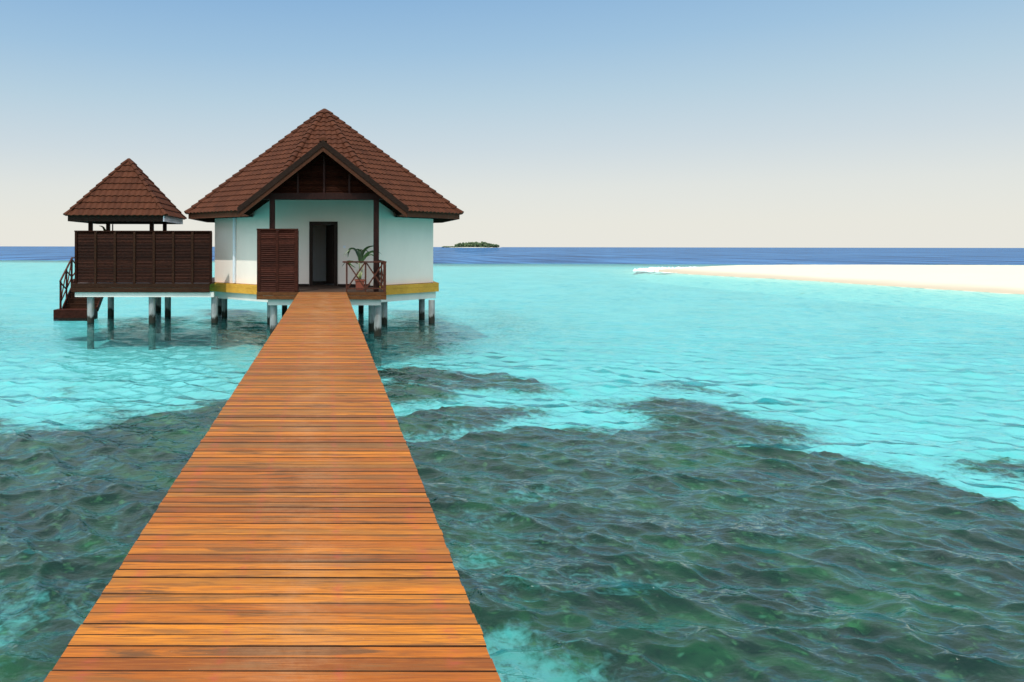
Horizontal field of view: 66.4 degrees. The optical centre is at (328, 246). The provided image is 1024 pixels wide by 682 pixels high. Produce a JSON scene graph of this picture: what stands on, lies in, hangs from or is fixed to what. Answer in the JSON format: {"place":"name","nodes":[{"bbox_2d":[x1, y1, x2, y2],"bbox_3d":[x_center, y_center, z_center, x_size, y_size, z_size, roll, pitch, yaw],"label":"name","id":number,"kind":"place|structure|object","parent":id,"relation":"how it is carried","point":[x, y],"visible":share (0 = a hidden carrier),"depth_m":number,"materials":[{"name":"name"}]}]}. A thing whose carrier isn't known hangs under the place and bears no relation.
{"place":"outdoors","nodes":[
{"label":"outdoors","id":0,"kind":"place"},
{"bbox_2d":[447,247,499,247],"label":"island","id":1,"kind":"structure","parent":0,"point":[473,247],"depth_m":3356.05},
{"bbox_2d":[442,241,498,247],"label":"forest","id":2,"kind":"object","parent":1,"relation":"on","point":[474,244],"visible":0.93,"depth_m":3369.33,"materials":[{"name":"green plant"}]},
{"bbox_2d":[0,261,1023,681],"bbox_3d":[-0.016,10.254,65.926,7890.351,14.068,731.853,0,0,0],"label":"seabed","id":3,"kind":"structure","parent":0,"point":[624,477],"depth_m":13.29,"materials":[{"name":"teal liquid"}]},
{"bbox_2d":[63,158,217,349],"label":"pavilion","id":4,"kind":"structure","parent":3,"relation":"on","point":[127,191],"depth_m":29.52,"materials":[{"name":"brown tile"}]},
{"bbox_2d":[53,257,103,320],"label":"water stairs","id":5,"kind":"structure","parent":4,"relation":"attached to","point":[73,308],"depth_m":32.11,"materials":[{"name":"red wood"}]},
{"bbox_2d":[74,230,211,283],"bbox_3d":[-7.220,0.399,29.305,5.366,2.059,0.110,0,0,0],"label":"louvred fence","id":6,"kind":"object","parent":4,"relation":"on","point":[172,257],"visible":1,"depth_m":29.30,"materials":[{"name":"brown wood"}]},
{"bbox_2d":[44,292,500,681],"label":"jetty","id":7,"kind":"object","parent":3,"relation":"on","point":[291,531],"visible":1,"depth_m":3.64,"materials":[{"name":"brown wood"}]},
{"bbox_2d":[184,108,463,366],"bbox_3d":[-0.179,-0.718,31.613,11.384,10.634,13.757,0,0,0],"label":"bungalow","id":8,"kind":"object","parent":3,"relation":"on","point":[331,187],"visible":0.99,"depth_m":29.09,"materials":[{"name":"ceramic"}]},
{"bbox_2d":[257,229,298,291],"bbox_3d":[-1.694,0.445,25.280,1.384,2.099,0.660,0,0,0],"label":"louvred screen","id":9,"kind":"object","parent":8,"relation":"on","point":[277,260],"visible":1,"depth_m":24.98,"materials":[{"name":"red wood"}]},
{"bbox_2d":[326,225,333,283],"bbox_3d":[0.073,0.286,28.789,0.045,2.229,0.790,0,0,-21],"label":"door","id":10,"kind":"structure","parent":8,"relation":"in","point":[329,228],"depth_m":28.71,"materials":[{"name":"brown wood"}]},
{"bbox_2d":[343,246,380,289],"bbox_3d":[1.209,0.727,26.400,1.462,1.540,1.204,0,0,0],"label":"potted palm","id":11,"kind":"object","parent":8,"relation":"on","point":[361,256],"visible":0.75,"depth_m":26.25,"materials":[{"name":"plant"}]},
{"bbox_2d":[343,260,386,291],"bbox_3d":[1.202,0.991,26.470,1.461,1.022,3.060,0,0,0],"label":"porch railing","id":12,"kind":"object","parent":8,"relation":"on","point":[381,280],"visible":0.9,"depth_m":24.97,"materials":[{"name":"brown wood"}]},
{"bbox_2d":[0,246,1023,264],"bbox_3d":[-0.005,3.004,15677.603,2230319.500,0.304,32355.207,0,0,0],"label":"sea","id":13,"kind":"structure","parent":0,"point":[705,256],"depth_m":259.78,"materials":[{"name":"liquid"}]},
{"bbox_2d":[633,267,687,273],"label":"foam","id":14,"kind":"object","parent":13,"relation":"on","point":[650,269],"visible":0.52,"depth_m":97.67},
{"bbox_2d":[0,0,1023,247],"label":"sky","id":15,"kind":"structure","parent":0,"point":[547,123],"materials":[{"name":"blue"}]},
{"bbox_2d":[626,265,1023,315],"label":"sandbar","id":16,"kind":"structure","parent":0,"point":[998,289],"depth_m":64.23,"materials":[{"name":"beige sand"}]}
]}

